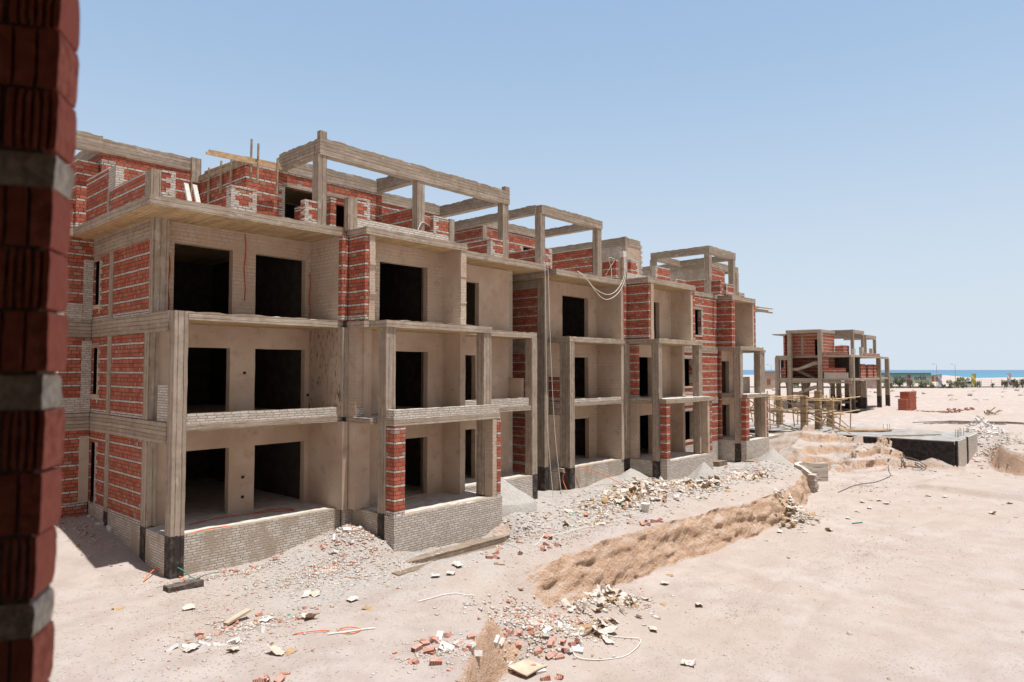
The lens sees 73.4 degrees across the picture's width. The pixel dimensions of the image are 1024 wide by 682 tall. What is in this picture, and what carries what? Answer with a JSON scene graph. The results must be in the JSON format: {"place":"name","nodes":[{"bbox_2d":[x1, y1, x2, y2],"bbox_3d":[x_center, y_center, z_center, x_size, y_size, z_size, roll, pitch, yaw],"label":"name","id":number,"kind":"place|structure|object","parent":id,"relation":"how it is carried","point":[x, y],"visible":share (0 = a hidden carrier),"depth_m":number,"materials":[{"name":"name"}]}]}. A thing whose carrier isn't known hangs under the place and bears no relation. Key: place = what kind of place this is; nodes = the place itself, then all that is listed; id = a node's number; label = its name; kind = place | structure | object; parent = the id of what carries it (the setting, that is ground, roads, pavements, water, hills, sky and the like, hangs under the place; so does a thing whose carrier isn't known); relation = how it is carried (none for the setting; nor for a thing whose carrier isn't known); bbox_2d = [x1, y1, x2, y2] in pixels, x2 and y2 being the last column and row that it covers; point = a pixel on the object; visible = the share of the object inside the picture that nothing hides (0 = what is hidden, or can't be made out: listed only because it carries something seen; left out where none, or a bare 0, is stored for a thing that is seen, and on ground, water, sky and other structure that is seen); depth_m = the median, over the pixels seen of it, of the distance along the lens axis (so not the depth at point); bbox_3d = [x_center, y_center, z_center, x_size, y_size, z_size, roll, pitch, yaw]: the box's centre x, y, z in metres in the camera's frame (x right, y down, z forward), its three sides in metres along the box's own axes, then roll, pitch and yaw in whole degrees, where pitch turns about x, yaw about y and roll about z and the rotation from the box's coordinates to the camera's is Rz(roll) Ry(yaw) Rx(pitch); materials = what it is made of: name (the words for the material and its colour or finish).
{"place":"outdoors","nodes":[
{"label":"outdoors","id":0,"kind":"place"},
{"bbox_2d":[48,374,1023,681],"bbox_3d":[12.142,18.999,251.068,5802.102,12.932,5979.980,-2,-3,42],"label":"ground","id":1,"kind":"structure","parent":0,"point":[954,640],"depth_m":20.59,"materials":[{"name":"sand"}]},
{"bbox_2d":[0,0,80,681],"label":"neighbouring building","id":2,"kind":"structure","parent":1,"relation":"on","point":[39,59],"depth_m":1.41,"materials":[{"name":"red brick"}]},
{"bbox_2d":[165,642,178,651],"bbox_3d":[-7.106,6.411,14.323,0.128,0.073,0.265,-37,-7,39],"label":"white brick","id":3,"kind":"object","parent":1,"relation":"on","point":[172,647],"visible":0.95,"depth_m":14.29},
{"bbox_2d":[163,578,203,592],"bbox_3d":[-8.816,6.663,18.435,0.390,0.363,0.952,-2,-3,42],"label":"concrete footing","id":4,"kind":"object","parent":1,"relation":"on","point":[185,585],"visible":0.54,"depth_m":18.36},
{"bbox_2d":[183,603,195,609],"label":"cement bag","id":5,"kind":"object","parent":1,"relation":"on","point":[189,606],"visible":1,"depth_m":16.84,"materials":[{"name":"paper"}]},
{"bbox_2d":[181,643,199,651],"bbox_3d":[-6.698,6.392,14.339,0.229,0.088,0.337,-4,0,18],"label":"cement bag","id":6,"kind":"object","parent":1,"relation":"on","point":[189,648],"visible":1,"depth_m":14.31,"materials":[{"name":"paper"}]},
{"bbox_2d":[177,567,219,578],"bbox_3d":[-9.264,6.481,19.431,1.927,0.369,0.418,0,-2,8],"label":"cable","id":7,"kind":"object","parent":1,"relation":"on","point":[198,577],"visible":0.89,"depth_m":19.24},
{"bbox_2d":[194,630,203,636],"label":"broken brick","id":8,"kind":"object","parent":1,"relation":"on","point":[198,633],"visible":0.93,"depth_m":15.10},
{"bbox_2d":[197,643,209,651],"bbox_3d":[-6.474,6.476,14.349,0.077,0.136,0.282,-25,20,51],"label":"white brick","id":9,"kind":"object","parent":1,"relation":"on","point":[204,647],"visible":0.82,"depth_m":14.36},
{"bbox_2d":[226,636,240,643],"bbox_3d":[-6.032,6.485,14.809,0.301,0.082,0.146,-25,-1,14],"label":"white brick","id":10,"kind":"object","parent":1,"relation":"on","point":[234,640],"visible":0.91,"depth_m":14.75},
{"bbox_2d":[226,646,240,650],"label":"cement bag","id":11,"kind":"object","parent":1,"relation":"on","point":[235,648],"visible":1,"depth_m":14.29,"materials":[{"name":"paper"}]},
{"bbox_2d":[223,608,250,624],"bbox_3d":[-6.410,6.428,16.014,0.150,0.159,0.678,-1,-3,26],"label":"broken board","id":12,"kind":"object","parent":1,"relation":"on","point":[232,619],"visible":1,"depth_m":15.97,"materials":[{"name":"beige wood"}]},
{"bbox_2d":[253,626,264,632],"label":"white brick","id":13,"kind":"object","parent":1,"relation":"on","point":[260,629],"visible":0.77,"depth_m":15.47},
{"bbox_2d":[252,678,266,681],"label":"hollow brick","id":14,"kind":"object","parent":1,"relation":"on","point":[260,680],"visible":1,"depth_m":12.90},
{"bbox_2d":[267,641,284,655],"bbox_3d":[-4.896,6.397,14.288,0.406,0.152,0.245,14,-1,15],"label":"cement bag","id":15,"kind":"object","parent":1,"relation":"on","point":[271,647],"visible":1,"depth_m":14.25,"materials":[{"name":"paper"}]},
{"bbox_2d":[273,673,285,681],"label":"hollow brick","id":16,"kind":"object","parent":1,"relation":"on","point":[280,677],"visible":1,"depth_m":12.99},
{"bbox_2d":[284,648,298,655],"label":"cement bag","id":17,"kind":"object","parent":1,"relation":"on","point":[289,652],"visible":1,"depth_m":14.32,"materials":[{"name":"paper"}]},
{"bbox_2d":[53,130,545,578],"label":"unfinished building","id":18,"kind":"structure","parent":1,"relation":"on","point":[318,346],"depth_m":23.74,"materials":[{"name":"concrete"}]},
{"bbox_2d":[183,183,191,200],"bbox_3d":[-9.490,-4.332,20.096,0.253,0.596,0.140,-1,-3,31],"label":"white board","id":19,"kind":"object","parent":18,"relation":"on","point":[187,192],"visible":0.93,"depth_m":20.07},
{"bbox_2d":[192,184,200,202],"bbox_3d":[-9.314,-4.327,20.260,0.252,0.596,0.140,-1,-3,31],"label":"white board","id":20,"kind":"object","parent":18,"relation":"on","point":[196,193],"visible":0.93,"depth_m":20.24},
{"bbox_2d":[207,168,209,201],"bbox_3d":[-11.412,-5.875,25.822,0.070,1.303,0.069,-2,-3,42],"label":"batten","id":21,"kind":"object","parent":18,"relation":"attached to","point":[208,185],"visible":1,"depth_m":25.79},
{"bbox_2d":[219,161,221,193],"bbox_3d":[-10.671,-6.003,25.158,0.072,1.199,0.068,-2,-3,42],"label":"batten","id":22,"kind":"object","parent":18,"relation":"attached to","point":[220,185],"visible":1,"depth_m":25.14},
{"bbox_2d":[198,161,243,180],"bbox_3d":[-10.935,-6.249,25.433,4.059,0.268,0.045,-2,-3,42],"label":"formwork plank","id":23,"kind":"object","parent":18,"relation":"attached to","point":[224,169],"visible":0.9,"depth_m":25.24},
{"bbox_2d":[204,160,237,173],"bbox_3d":[-10.724,-6.397,25.262,2.606,0.183,0.047,-2,-3,42],"label":"formwork plank","id":24,"kind":"object","parent":18,"relation":"attached to","point":[218,167],"visible":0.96,"depth_m":25.32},
{"bbox_2d":[229,160,232,184],"bbox_3d":[-10.077,-6.077,24.623,0.070,0.999,0.072,-2,-3,42],"label":"batten","id":25,"kind":"object","parent":18,"relation":"attached to","point":[230,182],"visible":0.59,"depth_m":24.60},
{"bbox_2d":[188,508,293,524],"bbox_3d":[-8.694,5.603,22.052,3.351,0.034,0.599,2,-3,-41],"label":"conduit","id":26,"kind":"object","parent":18,"relation":"on","point":[246,514],"visible":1,"depth_m":22.41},
{"bbox_2d":[206,152,281,169],"bbox_3d":[-9.176,-6.196,23.654,0.060,0.179,2.720,-2,-3,41],"label":"formwork plank","id":27,"kind":"object","parent":18,"relation":"attached to","point":[239,159],"visible":1,"depth_m":23.52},
{"bbox_2d":[209,149,279,166],"bbox_3d":[-9.201,-6.306,23.764,0.060,0.264,2.608,-2,-3,40],"label":"formwork plank","id":28,"kind":"object","parent":18,"relation":"attached to","point":[245,158],"visible":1,"depth_m":23.68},
{"bbox_2d":[249,139,252,179],"bbox_3d":[-9.099,-6.329,23.953,0.071,1.451,0.070,-2,-3,42],"label":"batten","id":29,"kind":"object","parent":18,"relation":"attached to","point":[251,153],"visible":1,"depth_m":23.93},
{"bbox_2d":[256,143,259,181],"bbox_3d":[-8.866,-6.229,23.967,0.071,1.351,0.070,-2,-3,42],"label":"batten","id":30,"kind":"object","parent":18,"relation":"attached to","point":[257,173],"visible":1,"depth_m":23.94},
{"bbox_2d":[275,159,278,193],"bbox_3d":[-8.379,-5.857,24.496,0.073,1.250,0.069,-2,-3,42],"label":"batten","id":31,"kind":"object","parent":18,"relation":"attached to","point":[277,162],"visible":1,"depth_m":24.47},
{"bbox_2d":[302,590,310,597],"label":"cement bag","id":32,"kind":"object","parent":1,"relation":"on","point":[305,594],"visible":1,"depth_m":18.08,"materials":[{"name":"paper"}]},
{"bbox_2d":[300,612,318,618],"bbox_3d":[-4.804,6.449,16.239,0.365,0.172,0.458,7,-6,-40],"label":"cement bag","id":33,"kind":"object","parent":1,"relation":"on","point":[307,615],"visible":1,"depth_m":16.15,"materials":[{"name":"paper"}]},
{"bbox_2d":[309,589,321,596],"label":"cement bag","id":34,"kind":"object","parent":1,"relation":"on","point":[315,592],"visible":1,"depth_m":18.13,"materials":[{"name":"paper"}]},
{"bbox_2d":[337,626,361,633],"bbox_3d":[-3.641,6.458,15.333,0.535,0.047,0.331,-1,-2,12],"label":"conduit","id":35,"kind":"object","parent":1,"relation":"on","point":[350,627],"visible":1,"depth_m":15.39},
{"bbox_2d":[328,627,374,634],"bbox_3d":[-3.574,6.464,15.303,1.029,0.060,0.044,1,-3,-17],"label":"plastic pipe","id":36,"kind":"object","parent":1,"relation":"on","point":[351,631],"visible":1,"depth_m":15.29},
{"bbox_2d":[345,595,358,600],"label":"cement bag","id":37,"kind":"object","parent":1,"relation":"on","point":[353,597],"visible":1,"depth_m":17.76,"materials":[{"name":"paper"}]},
{"bbox_2d":[361,605,373,610],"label":"cement bag","id":38,"kind":"object","parent":1,"relation":"on","point":[366,607],"visible":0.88,"depth_m":16.99,"materials":[{"name":"paper"}]},
{"bbox_2d":[411,643,422,651],"bbox_3d":[-1.979,6.404,14.308,0.119,0.116,0.245,4,5,34],"label":"hollow brick","id":39,"kind":"object","parent":1,"relation":"on","point":[417,647],"visible":1,"depth_m":14.27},
{"bbox_2d":[423,646,435,653],"bbox_3d":[-1.700,6.411,14.183,0.237,0.112,0.115,-15,9,8],"label":"hollow brick","id":40,"kind":"object","parent":1,"relation":"on","point":[429,649],"visible":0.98,"depth_m":14.14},
{"bbox_2d":[429,658,441,665],"bbox_3d":[-1.510,6.373,13.626,0.245,0.116,0.119,5,7,-8],"label":"hollow brick","id":41,"kind":"object","parent":1,"relation":"on","point":[435,661],"visible":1,"depth_m":13.57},
{"bbox_2d":[418,593,473,601],"bbox_3d":[-1.716,6.717,17.939,1.732,0.223,0.088,2,-3,-38],"label":"hose","id":42,"kind":"object","parent":1,"relation":"on","point":[444,594],"visible":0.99,"depth_m":17.93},
{"bbox_2d":[440,641,454,649],"bbox_3d":[-1.375,6.432,14.443,0.299,0.082,0.145,18,16,10],"label":"white brick","id":43,"kind":"object","parent":1,"relation":"on","point":[448,646],"visible":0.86,"depth_m":14.44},
{"bbox_2d":[392,537,524,575],"bbox_3d":[-1.381,6.989,22.069,0.358,0.322,5.898,-2,-3,43],"label":"concrete strip","id":44,"kind":"object","parent":1,"relation":"on","point":[406,570],"visible":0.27,"depth_m":20.51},
{"bbox_2d":[474,650,482,655],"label":"white brick","id":45,"kind":"object","parent":1,"relation":"on","point":[478,652],"visible":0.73,"depth_m":14.85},
{"bbox_2d":[494,635,499,646],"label":"white brick","id":46,"kind":"object","parent":1,"relation":"on","point":[496,640],"visible":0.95,"depth_m":16.43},
{"bbox_2d":[194,465,819,660],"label":"paper scraps","id":47,"kind":"object","parent":1,"relation":"on","point":[684,487],"visible":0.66,"depth_m":28.65,"materials":[{"name":"paper"}]},
{"bbox_2d":[501,477,536,515],"bbox_3d":[-0.420,6.212,27.100,2.697,1.683,3.108,-2,-3,42],"label":"sand heap","id":48,"kind":"object","parent":1,"relation":"on","point":[514,499],"visible":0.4,"depth_m":26.43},
{"bbox_2d":[509,662,545,677],"bbox_3d":[0.499,7.912,16.709,0.627,0.083,1.102,-2,-3,42],"label":"cardboard sheet","id":49,"kind":"object","parent":1,"relation":"on","point":[522,669],"visible":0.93,"depth_m":16.46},
{"bbox_2d":[534,648,542,655],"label":"broken brick","id":50,"kind":"object","parent":1,"relation":"on","point":[537,652],"visible":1,"depth_m":17.14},
{"bbox_2d":[55,429,1023,681],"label":"rubble","id":51,"kind":"object","parent":1,"relation":"on","point":[531,622],"visible":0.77,"depth_m":19.71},
{"bbox_2d":[258,616,273,621],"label":"cement bag","id":52,"kind":"object","parent":51,"relation":"on","point":[265,618],"visible":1,"depth_m":16.12,"materials":[{"name":"paper"}]},
{"bbox_2d":[430,635,439,642],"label":"broken brick","id":53,"kind":"object","parent":51,"relation":"on","point":[433,639],"visible":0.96,"depth_m":14.75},
{"bbox_2d":[436,631,443,639],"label":"white brick","id":54,"kind":"object","parent":51,"relation":"on","point":[440,634],"visible":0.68,"depth_m":15.04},
{"bbox_2d":[466,633,474,638],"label":"broken brick","id":55,"kind":"object","parent":51,"relation":"on","point":[470,636],"visible":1,"depth_m":14.94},
{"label":"cement bag","id":56,"kind":"object","parent":51,"relation":"on","visible":0},
{"bbox_2d":[592,584,605,597],"bbox_3d":[2.631,7.583,20.728,0.377,0.178,0.474,18,17,22],"label":"cement bag","id":57,"kind":"object","parent":56,"relation":"on","point":[598,588],"visible":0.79,"depth_m":20.79,"materials":[{"name":"paper"}]},
{"bbox_2d":[535,668,545,674],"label":"white brick","id":58,"kind":"object","parent":1,"relation":"on","point":[541,670],"visible":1,"depth_m":16.46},
{"bbox_2d":[540,674,550,680],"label":"hollow brick","id":59,"kind":"object","parent":1,"relation":"on","point":[545,677],"visible":1,"depth_m":16.14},
{"bbox_2d":[542,625,552,632],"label":"white brick","id":60,"kind":"object","parent":1,"relation":"on","point":[548,627],"visible":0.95,"depth_m":17.81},
{"bbox_2d":[545,650,556,659],"bbox_3d":[0.962,7.786,16.993,0.250,0.119,0.122,-19,49,-26],"label":"hollow brick","id":61,"kind":"object","parent":1,"relation":"on","point":[550,655],"visible":1,"depth_m":16.95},
{"bbox_2d":[547,639,554,647],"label":"broken brick","id":62,"kind":"object","parent":1,"relation":"on","point":[551,643],"visible":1,"depth_m":17.34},
{"bbox_2d":[554,654,564,659],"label":"hollow brick","id":63,"kind":"object","parent":1,"relation":"on","point":[559,656],"visible":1,"depth_m":16.92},
{"bbox_2d":[561,598,569,605],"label":"cement bag","id":64,"kind":"object","parent":1,"relation":"on","point":[564,601],"visible":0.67,"depth_m":20.30,"materials":[{"name":"paper"}]},
{"bbox_2d":[572,646,583,653],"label":"white brick","id":65,"kind":"object","parent":1,"relation":"on","point":[577,649],"visible":0.91,"depth_m":17.21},
{"bbox_2d":[454,205,718,490],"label":"unfinished building","id":66,"kind":"structure","parent":1,"relation":"on","point":[624,396],"depth_m":36.45,"materials":[{"name":"concrete"}]},
{"bbox_2d":[543,262,552,492],"bbox_3d":[1.665,1.751,31.409,0.443,10.830,0.099,0,-2,-11],"label":"hose","id":67,"kind":"object","parent":66,"relation":"hanging from","point":[546,376],"visible":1,"depth_m":31.38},
{"bbox_2d":[546,263,561,496],"bbox_3d":[1.926,1.787,31.661,0.747,10.779,0.147,1,-3,-18],"label":"hose","id":68,"kind":"object","parent":66,"relation":"hanging from","point":[552,386],"visible":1,"depth_m":31.65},
{"bbox_2d":[577,261,624,294],"bbox_3d":[4.684,-3.529,35.106,0.248,2.320,4.323,-2,-3,41],"label":"hose","id":69,"kind":"object","parent":66,"relation":"hanging from","point":[619,286],"visible":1,"depth_m":35.58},
{"bbox_2d":[578,262,625,299],"bbox_3d":[4.724,-3.371,35.131,0.254,2.533,4.424,-2,-3,41],"label":"hose","id":70,"kind":"object","parent":66,"relation":"hanging from","point":[620,289],"visible":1,"depth_m":35.63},
{"bbox_2d":[619,251,625,279],"bbox_3d":[6.028,-4.053,37.041,0.253,1.603,0.452,-2,-3,42],"label":"site post","id":71,"kind":"object","parent":66,"relation":"on","point":[622,255],"visible":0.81,"depth_m":36.98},
{"bbox_2d":[584,601,589,613],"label":"cement bag","id":72,"kind":"object","parent":1,"relation":"on","point":[586,605],"visible":0.99,"depth_m":19.52,"materials":[{"name":"paper"}]},
{"bbox_2d":[581,624,593,635],"bbox_3d":[2.031,7.803,18.318,0.391,0.491,0.184,3,-24,-16],"label":"cement bag","id":73,"kind":"object","parent":1,"relation":"on","point":[587,626],"visible":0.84,"depth_m":18.34,"materials":[{"name":"paper"}]},
{"bbox_2d":[597,596,606,602],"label":"cement bag","id":74,"kind":"object","parent":1,"relation":"on","point":[601,599],"visible":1,"depth_m":19.76,"materials":[{"name":"paper"}]},
{"bbox_2d":[571,628,640,659],"bbox_3d":[2.484,7.852,17.715,2.017,0.382,1.472,0,-2,-3],"label":"hose","id":75,"kind":"object","parent":1,"relation":"on","point":[610,658],"visible":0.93,"depth_m":17.42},
{"bbox_2d":[600,634,612,643],"bbox_3d":[2.513,7.875,18.156,0.270,0.104,0.397,20,5,-23],"label":"cement bag","id":76,"kind":"object","parent":1,"relation":"on","point":[607,639],"visible":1,"depth_m":18.11,"materials":[{"name":"paper"}]},
{"bbox_2d":[602,625,617,633],"bbox_3d":[2.619,7.832,18.605,0.476,0.103,0.352,-11,0,-27],"label":"cement bag","id":77,"kind":"object","parent":1,"relation":"on","point":[609,629],"visible":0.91,"depth_m":18.59,"materials":[{"name":"paper"}]},
{"bbox_2d":[618,468,648,479],"bbox_3d":[6.010,7.170,34.662,2.358,1.512,3.337,-1,-3,28],"label":"sand heap","id":78,"kind":"object","parent":1,"relation":"on","point":[630,474],"visible":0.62,"depth_m":34.27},
{"bbox_2d":[641,503,649,511],"bbox_3d":[5.437,6.786,27.983,0.357,0.335,0.357,-2,-3,42],"label":"bucket","id":79,"kind":"object","parent":1,"relation":"on","point":[645,507],"visible":1,"depth_m":27.86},
{"bbox_2d":[680,658,695,665],"bbox_3d":[4.356,7.916,16.997,0.388,0.146,0.309,5,4,20],"label":"cement bag","id":80,"kind":"object","parent":1,"relation":"on","point":[688,662],"visible":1,"depth_m":16.94,"materials":[{"name":"paper"}]},
{"bbox_2d":[687,462,721,479],"bbox_3d":[9.955,7.260,35.647,2.542,1.969,3.235,-2,-3,42],"label":"sand heap","id":81,"kind":"object","parent":1,"relation":"on","point":[704,470],"visible":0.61,"depth_m":35.36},
{"bbox_2d":[642,246,778,466],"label":"unfinished building","id":82,"kind":"structure","parent":1,"relation":"on","point":[738,441],"depth_m":45.87,"materials":[{"name":"concrete"}]},
{"bbox_2d":[765,371,774,388],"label":"hut","id":83,"kind":"object","parent":1,"relation":"on","point":[769,380],"visible":0.62,"depth_m":204.66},
{"bbox_2d":[758,449,792,464],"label":"sand heap","id":84,"kind":"object","parent":1,"relation":"on","point":[773,455],"visible":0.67,"depth_m":42.82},
{"bbox_2d":[794,462,827,492],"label":"curved wall","id":85,"kind":"structure","parent":1,"relation":"on","point":[814,473],"depth_m":41.65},
{"bbox_2d":[772,329,889,412],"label":"unfinished building","id":86,"kind":"structure","parent":1,"relation":"on","point":[809,356],"depth_m":98.79,"materials":[{"name":"concrete"}]},
{"bbox_2d":[835,344,848,354],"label":"brick stack","id":87,"kind":"object","parent":86,"relation":"on","point":[841,348],"visible":0.63,"depth_m":98.73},
{"bbox_2d":[859,364,865,377],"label":"brick stack","id":88,"kind":"object","parent":86,"relation":"on","point":[862,371],"visible":0.39,"depth_m":98.47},
{"bbox_2d":[865,365,872,377],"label":"brick stack","id":89,"kind":"object","parent":86,"relation":"on","point":[869,371],"visible":0.52,"depth_m":100.92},
{"bbox_2d":[867,364,876,377],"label":"brick stack","id":90,"kind":"object","parent":86,"relation":"on","point":[874,371],"visible":0.5,"depth_m":103.22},
{"bbox_2d":[749,421,977,466],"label":"basement","id":91,"kind":"object","parent":1,"relation":"on","point":[958,448],"visible":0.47,"depth_m":47.56,"materials":[{"name":"concrete"}]},
{"bbox_2d":[776,390,784,423],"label":"column formwork","id":92,"kind":"object","parent":91,"relation":"on","point":[781,420],"depth_m":59.01,"materials":[{"name":"wood"}]},
{"bbox_2d":[795,386,810,429],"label":"column formwork","id":93,"kind":"object","parent":91,"relation":"on","point":[804,413],"depth_m":51.26,"materials":[{"name":"wood"}]},
{"bbox_2d":[749,391,859,433],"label":"scaffold","id":94,"kind":"object","parent":91,"relation":"on","point":[794,410],"visible":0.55,"depth_m":53.50,"materials":[{"name":"wood"}]},
{"bbox_2d":[814,381,824,428],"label":"column formwork","id":95,"kind":"object","parent":91,"relation":"on","point":[817,394],"depth_m":54.56,"materials":[{"name":"wood"}]},
{"bbox_2d":[824,389,836,425],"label":"column formwork","id":96,"kind":"object","parent":91,"relation":"on","point":[829,403],"depth_m":56.98,"materials":[{"name":"wood"}]},
{"bbox_2d":[838,465,890,492],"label":"cable","id":97,"kind":"object","parent":1,"relation":"on","point":[866,483],"visible":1,"depth_m":41.08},
{"bbox_2d":[863,380,876,388],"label":"hut","id":98,"kind":"object","parent":1,"relation":"on","point":[872,384],"visible":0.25,"depth_m":150.25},
{"bbox_2d":[750,386,1023,387],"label":"kerb","id":99,"kind":"structure","parent":1,"relation":"on","point":[947,386],"depth_m":239.34,"materials":[{"name":"concrete"}]},
{"bbox_2d":[893,377,905,385],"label":"bush","id":100,"kind":"object","parent":1,"relation":"on","point":[899,382],"visible":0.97,"depth_m":235.24,"materials":[{"name":"green plant"}]},
{"bbox_2d":[881,373,931,384],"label":"hoarding","id":101,"kind":"object","parent":1,"relation":"on","point":[915,377],"visible":0.39,"depth_m":261.54,"materials":[{"name":"fabric"}]},
{"bbox_2d":[898,391,916,410],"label":"brick stack","id":102,"kind":"object","parent":1,"relation":"on","point":[907,400],"visible":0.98,"depth_m":98.34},
{"bbox_2d":[899,457,926,467],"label":"cable","id":103,"kind":"object","parent":1,"relation":"on","point":[921,466],"visible":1,"depth_m":45.71,"materials":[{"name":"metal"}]},
{"bbox_2d":[919,380,933,387],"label":"bush","id":104,"kind":"object","parent":1,"relation":"on","point":[925,383],"visible":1,"depth_m":221.44,"materials":[{"name":"green plant"}]},
{"bbox_2d":[932,375,937,381],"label":"hut","id":105,"kind":"object","parent":1,"relation":"on","point":[934,378],"visible":0.43,"depth_m":289.55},
{"bbox_2d":[938,374,941,385],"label":"banner","id":106,"kind":"object","parent":1,"relation":"on","point":[939,379],"visible":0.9,"depth_m":233.63,"materials":[{"name":"fabric"}]},
{"bbox_2d":[971,373,975,385],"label":"banner","id":107,"kind":"object","parent":1,"relation":"on","point":[973,378],"visible":0.89,"depth_m":232.64,"materials":[{"name":"fabric"}]},
{"bbox_2d":[1007,373,1010,386],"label":"banner","id":108,"kind":"object","parent":1,"relation":"on","point":[1008,377],"visible":0.77,"depth_m":233.62,"materials":[{"name":"fabric"}]},
{"bbox_2d":[1009,379,1018,387],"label":"bush","id":109,"kind":"object","parent":1,"relation":"on","point":[1015,382],"visible":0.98,"depth_m":221.19,"materials":[{"name":"green plant"}]},
{"bbox_2d":[73,0,1023,369],"label":"sky","id":110,"kind":"structure","parent":0,"point":[860,163],"materials":[{"name":"blue"}]},
{"bbox_2d":[781,386,966,387],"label":"verge grass","id":111,"kind":"structure","parent":0,"point":[893,387],"depth_m":222.39,"materials":[{"name":"green plant"}]},
{"bbox_2d":[743,370,1023,377],"bbox_3d":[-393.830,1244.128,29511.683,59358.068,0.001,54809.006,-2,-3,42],"label":"sea","id":112,"kind":"structure","parent":0,"point":[990,373],"depth_m":2239.30,"materials":[{"name":"liquid"}]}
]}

